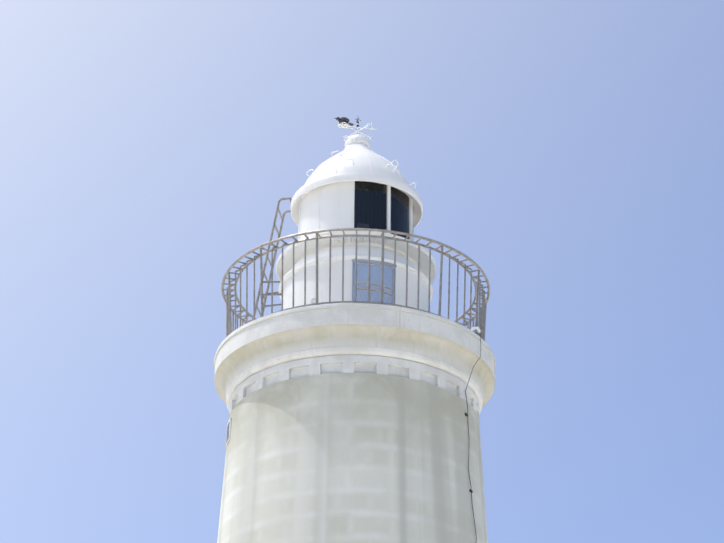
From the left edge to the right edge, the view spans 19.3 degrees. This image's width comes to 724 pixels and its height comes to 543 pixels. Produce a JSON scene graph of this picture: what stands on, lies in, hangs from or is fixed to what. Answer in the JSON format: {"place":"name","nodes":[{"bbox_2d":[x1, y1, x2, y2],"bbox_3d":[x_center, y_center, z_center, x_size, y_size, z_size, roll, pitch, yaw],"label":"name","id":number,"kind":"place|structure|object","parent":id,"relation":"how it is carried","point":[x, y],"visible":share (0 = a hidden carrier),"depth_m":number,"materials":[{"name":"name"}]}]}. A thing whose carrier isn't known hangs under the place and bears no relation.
{"place":"outdoors","nodes":[
{"label":"outdoors","id":0,"kind":"place"},
{"bbox_2d":[217,373,487,542],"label":"tower shaft","id":1,"kind":"object","parent":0,"point":[350,458],"visible":0.96,"depth_m":26.09,"materials":[{"name":"white paint"}]},
{"bbox_2d":[225,418,231,448],"bbox_3d":[-1.715,2.096,27.434,0.057,0.310,0.304,6,-28,-11],"label":"shaft window surround","id":2,"kind":"object","parent":1,"relation":"attached to","point":[230,422],"visible":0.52,"depth_m":27.36,"materials":[{"name":"white paint"}]},
{"bbox_2d":[226,347,482,413],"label":"cornice molding","id":3,"kind":"structure","parent":1,"relation":"on","point":[248,377],"depth_m":26.71,"materials":[{"name":"white paint"}]},
{"bbox_2d":[465,332,480,540],"bbox_3d":[1.541,6.675,24.335,0.634,13.339,0.130,-16,-32,29],"label":"lightning cable","id":4,"kind":"object","parent":1,"relation":"attached to","point":[470,490],"visible":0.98,"depth_m":26.94,"materials":[{"name":"grey plastic"}]},
{"bbox_2d":[235,363,470,404],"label":"dentils","id":5,"kind":"object","parent":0,"point":[358,368],"visible":0.12,"depth_m":26.60,"materials":[{"name":"white paint"}]},
{"bbox_2d":[229,362,478,417],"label":"dentil gaps","id":6,"kind":"object","parent":5,"relation":"attached to","point":[348,367],"visible":0.4,"depth_m":26.66,"materials":[{"name":"white paint"}]},
{"bbox_2d":[214,303,495,406],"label":"gallery cornice","id":7,"kind":"structure","parent":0,"point":[241,349],"depth_m":26.76,"materials":[{"name":"white paint"}]},
{"bbox_2d":[252,197,291,320],"bbox_3d":[-1.252,0.199,29.011,0.628,2.533,0.394,-4,-28,8],"label":"roof ladder","id":8,"kind":"object","parent":7,"relation":"on","point":[266,294],"visible":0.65,"depth_m":29.15,"materials":[{"name":"metal"}]},
{"bbox_2d":[221,228,489,340],"bbox_3d":[-0.090,0.762,28.514,3.635,1.104,3.635,1,-27,-1],"label":"gallery railing","id":9,"kind":"object","parent":7,"relation":"on","point":[481,314],"visible":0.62,"depth_m":27.44,"materials":[{"name":"grey metal"}]},
{"bbox_2d":[470,327,480,332],"bbox_3d":[1.459,0.775,27.440,0.167,0.139,0.040,-15,-31,27],"label":"cable bracket","id":10,"kind":"object","parent":9,"relation":"attached to","point":[477,328],"visible":0.65,"depth_m":27.43,"materials":[{"name":"white metal"}]},
{"bbox_2d":[278,243,432,310],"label":"watch room wall","id":11,"kind":"structure","parent":7,"relation":"on","point":[336,270],"depth_m":27.98,"materials":[{"name":"white paint"}]},
{"bbox_2d":[309,297,315,305],"bbox_3d":[-0.617,0.439,27.666,0.102,0.249,0.127,-16,-31,28],"label":"drum vent pipe","id":12,"kind":"object","parent":11,"relation":"attached to","point":[312,299],"visible":0.52,"depth_m":27.67,"materials":[{"name":"white metal"}]},
{"bbox_2d":[276,231,435,283],"bbox_3d":[-0.082,-0.019,28.919,2.188,0.068,2.188,1,-27,-1],"label":"ledge","id":13,"kind":"object","parent":11,"relation":"on","point":[299,249],"visible":0.31,"depth_m":28.32,"materials":[{"name":"white concrete"}]},
{"bbox_2d":[351,259,396,300],"bbox_3d":[0.158,0.314,27.691,0.643,0.995,0.122,7,-28,-13],"label":"window frame","id":14,"kind":"object","parent":11,"relation":"in","point":[373,262],"visible":0.31,"depth_m":27.87,"materials":[{"name":"grey metal"}]},
{"bbox_2d":[353,263,392,305],"bbox_3d":[0.152,0.321,27.715,0.571,0.945,0.043,7,-28,-13],"label":"window","id":15,"kind":"structure","parent":14,"relation":"in","point":[362,282],"depth_m":27.79,"materials":[{"name":"blue glass"}]},
{"bbox_2d":[298,181,413,239],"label":"lantern room wall","id":16,"kind":"structure","parent":0,"point":[336,205],"depth_m":28.60,"materials":[{"name":"white paint"}]},
{"bbox_2d":[299,186,319,239],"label":"wall seams","id":17,"kind":"object","parent":16,"relation":"attached to","point":[318,211],"visible":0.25,"depth_m":28.70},
{"bbox_2d":[291,134,422,227],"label":"dome roof","id":18,"kind":"structure","parent":16,"relation":"on","point":[348,170],"depth_m":28.93,"materials":[{"name":"white metal"}]},
{"bbox_2d":[309,145,401,181],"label":"dome ribs","id":19,"kind":"object","parent":18,"relation":"attached to","point":[369,158],"visible":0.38,"depth_m":29.19,"materials":[{"name":"white metal"}]},
{"bbox_2d":[342,122,373,140],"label":"compass direction arms","id":20,"kind":"object","parent":18,"relation":"on","point":[367,125],"visible":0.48,"depth_m":29.92},
{"bbox_2d":[334,117,353,125],"bbox_3d":[-0.257,-2.099,29.957,0.279,0.139,0.156,1,-27,-1],"label":"bird","id":21,"kind":"object","parent":20,"relation":"on","point":[342,119],"visible":0.83,"depth_m":29.93,"materials":[{"name":"grey"}]},
{"bbox_2d":[338,122,374,129],"bbox_3d":[-0.065,-2.039,29.964,0.550,0.080,0.080,6,-28,-10],"label":"weather vane arrow","id":22,"kind":"object","parent":20,"relation":"on","point":[341,126],"visible":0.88,"depth_m":29.93,"materials":[{"name":"metal"}]},
{"bbox_2d":[306,151,415,188],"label":"dome handles","id":23,"kind":"object","parent":18,"relation":"attached to","point":[353,164],"visible":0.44,"depth_m":29.11,"materials":[{"name":"white metal"}]},
{"bbox_2d":[354,181,408,238],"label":"lantern window","id":24,"kind":"structure","parent":16,"relation":"in","point":[370,204],"depth_m":28.60,"materials":[{"name":"black glass"}]},
{"bbox_2d":[352,181,413,241],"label":"window mullions","id":25,"kind":"object","parent":16,"relation":"attached to","point":[411,224],"visible":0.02,"depth_m":28.65,"materials":[{"name":"white metal"}]},
{"bbox_2d":[0,0,723,542],"label":"sky","id":26,"kind":"structure","parent":0,"point":[572,150],"materials":[{"name":"blue"}]}
]}

